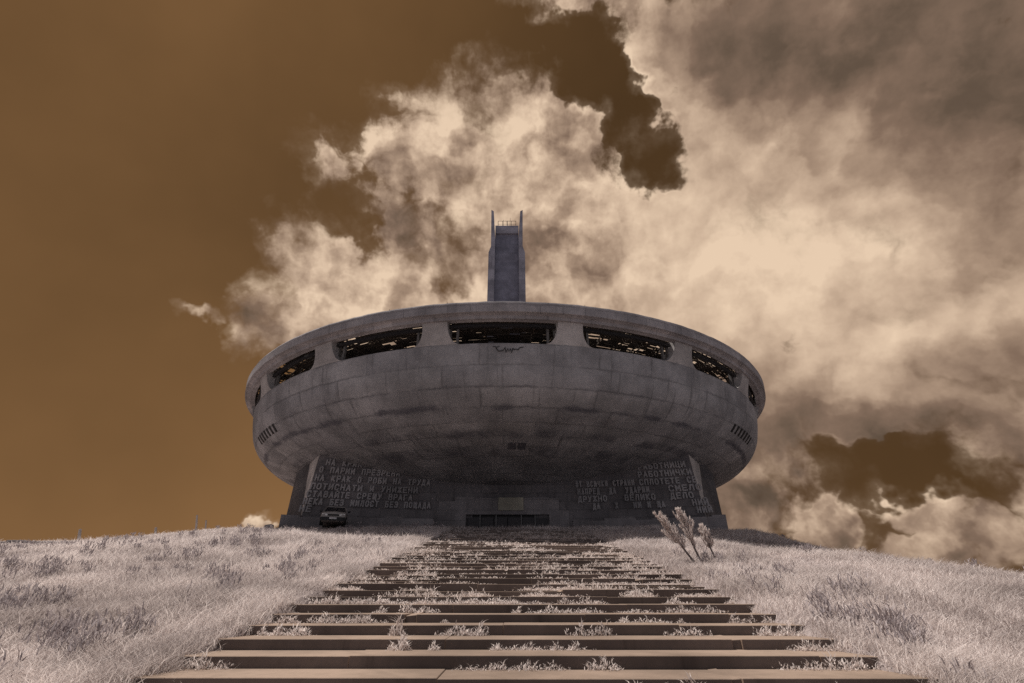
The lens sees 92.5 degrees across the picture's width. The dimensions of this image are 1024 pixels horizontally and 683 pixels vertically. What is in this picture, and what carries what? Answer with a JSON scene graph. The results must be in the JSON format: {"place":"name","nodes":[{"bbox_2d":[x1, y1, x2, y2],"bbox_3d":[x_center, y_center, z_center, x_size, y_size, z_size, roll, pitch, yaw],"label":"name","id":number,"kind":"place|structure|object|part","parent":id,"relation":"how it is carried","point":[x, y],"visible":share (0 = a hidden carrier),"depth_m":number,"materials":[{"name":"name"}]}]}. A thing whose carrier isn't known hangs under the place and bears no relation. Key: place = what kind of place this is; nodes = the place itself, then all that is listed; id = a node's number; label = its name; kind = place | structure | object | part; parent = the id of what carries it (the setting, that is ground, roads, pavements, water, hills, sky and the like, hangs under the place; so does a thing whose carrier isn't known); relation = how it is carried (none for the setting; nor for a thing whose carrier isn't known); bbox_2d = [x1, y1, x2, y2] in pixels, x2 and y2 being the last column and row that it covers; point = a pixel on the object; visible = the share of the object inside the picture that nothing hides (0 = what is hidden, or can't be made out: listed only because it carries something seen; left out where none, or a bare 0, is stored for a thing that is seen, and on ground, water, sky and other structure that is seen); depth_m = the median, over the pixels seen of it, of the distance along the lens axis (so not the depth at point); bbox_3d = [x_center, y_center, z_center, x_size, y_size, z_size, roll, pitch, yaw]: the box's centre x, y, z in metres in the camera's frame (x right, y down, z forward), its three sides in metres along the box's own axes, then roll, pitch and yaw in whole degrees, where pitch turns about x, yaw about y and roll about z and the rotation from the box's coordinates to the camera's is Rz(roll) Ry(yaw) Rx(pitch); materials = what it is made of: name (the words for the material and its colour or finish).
{"place":"outdoors","nodes":[
{"label":"outdoors","id":0,"kind":"place"},
{"bbox_2d":[0,521,1023,682],"bbox_3d":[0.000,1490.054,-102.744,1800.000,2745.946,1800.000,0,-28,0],"label":"hill ground","id":1,"kind":"structure","parent":0,"point":[807,631],"depth_m":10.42,"materials":[{"name":"beige plant"}]},
{"bbox_2d":[0,540,84,543],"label":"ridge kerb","id":2,"kind":"structure","parent":1,"relation":"on","point":[10,541],"depth_m":37.27,"materials":[{"name":"concrete"}]},
{"bbox_2d":[77,529,81,539],"bbox_3d":[-34.233,15.478,38.740,0.479,1.247,0.234,0,-28,0],"label":"fence post","id":3,"kind":"object","parent":1,"relation":"on","point":[79,534],"visible":0.59,"depth_m":38.78,"materials":[{"name":"grey concrete"}]},
{"bbox_2d":[195,515,197,530],"bbox_3d":[-24.336,14.092,37.772,0.413,1.378,0.156,0,-28,0],"label":"fence post","id":4,"kind":"object","parent":1,"relation":"on","point":[196,523],"visible":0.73,"depth_m":37.81,"materials":[{"name":"grey wood"}]},
{"bbox_2d":[319,506,350,527],"bbox_3d":[-13.734,13.638,38.055,2.230,1.550,4.325,7,-28,-13],"label":"parked car","id":5,"kind":"object","parent":1,"relation":"on","point":[331,516],"visible":0.92,"depth_m":36.51,"materials":[{"name":"paint"}]},
{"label":"windows","id":6,"kind":"part","parent":5,"relation":"part of","materials":[{"name":"black glass"}]},
{"bbox_2d":[278,514,433,527],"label":"plinth wall","id":7,"kind":"structure","parent":1,"relation":"on","point":[298,520],"depth_m":40.88,"materials":[{"name":"concrete"}]},
{"bbox_2d":[245,301,765,528],"bbox_3d":[-0.700,16.721,59.760,60.100,18.000,60.100,0,-28,0],"label":"saucer monument","id":8,"kind":"object","parent":1,"relation":"on","point":[506,425],"visible":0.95,"depth_m":39.91,"materials":[{"name":"concrete"}]},
{"bbox_2d":[467,517,479,527],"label":"door","id":9,"kind":"structure","parent":8,"relation":"in","point":[471,521],"depth_m":43.09,"materials":[{"name":"paint"}]},
{"bbox_2d":[480,518,492,528],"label":"door","id":10,"kind":"structure","parent":8,"relation":"in","point":[488,522],"depth_m":43.12,"materials":[{"name":"paint"}]},
{"bbox_2d":[494,517,506,527],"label":"door","id":11,"kind":"structure","parent":8,"relation":"in","point":[501,521],"depth_m":43.06,"materials":[{"name":"paint"}]},
{"bbox_2d":[472,515,535,527],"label":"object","id":12,"kind":"structure","parent":8,"relation":"in","point":[482,516],"depth_m":43.38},
{"bbox_2d":[508,518,520,528],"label":"door","id":13,"kind":"structure","parent":8,"relation":"in","point":[512,522],"depth_m":43.12,"materials":[{"name":"paint"}]},
{"bbox_2d":[522,518,534,527],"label":"door","id":14,"kind":"structure","parent":8,"relation":"in","point":[525,521],"depth_m":43.12,"materials":[{"name":"paint"}]},
{"bbox_2d":[536,517,547,527],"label":"door","id":15,"kind":"structure","parent":8,"relation":"in","point":[539,520],"depth_m":43.09,"materials":[{"name":"paint"}]},
{"bbox_2d":[487,210,525,336],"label":"concrete tower","id":16,"kind":"structure","parent":1,"relation":"on","point":[506,267],"depth_m":115.93,"materials":[{"name":"concrete"}]},
{"bbox_2d":[122,530,942,682],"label":"stone stairs","id":17,"kind":"structure","parent":1,"relation":"on","point":[640,652],"depth_m":8.04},
{"bbox_2d":[174,529,884,682],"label":"stair tufts","id":18,"kind":"object","parent":17,"relation":"on","point":[402,645],"visible":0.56,"depth_m":11.03,"materials":[{"name":"beige plant"}]},
{"bbox_2d":[572,514,727,529],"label":"plinth wall","id":19,"kind":"structure","parent":1,"relation":"on","point":[715,521],"depth_m":40.77,"materials":[{"name":"concrete"}]},
{"bbox_2d":[653,511,694,561],"bbox_3d":[5.800,6.971,17.473,1.301,1.870,0.624,-6,-28,11],"label":"sapling","id":20,"kind":"object","parent":1,"relation":"on","point":[667,525],"visible":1,"depth_m":17.56,"materials":[{"name":"grey plant"}]},
{"bbox_2d":[672,507,700,558],"bbox_3d":[6.399,6.994,17.760,0.733,1.993,0.673,20,-34,-33],"label":"sapling","id":21,"kind":"object","parent":1,"relation":"on","point":[686,528],"visible":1,"depth_m":17.86,"materials":[{"name":"grey plant"}]},
{"bbox_2d":[698,523,715,557],"bbox_3d":[7.409,7.608,18.617,0.569,1.418,0.513,0,-28,0],"label":"sapling","id":22,"kind":"object","parent":1,"relation":"on","point":[707,540],"visible":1,"depth_m":18.61,"materials":[{"name":"grey plant"}]},
{"bbox_2d":[0,0,1023,572],"label":"sky","id":23,"kind":"structure","parent":0,"point":[828,193],"materials":[{"name":"brown"}]}
]}

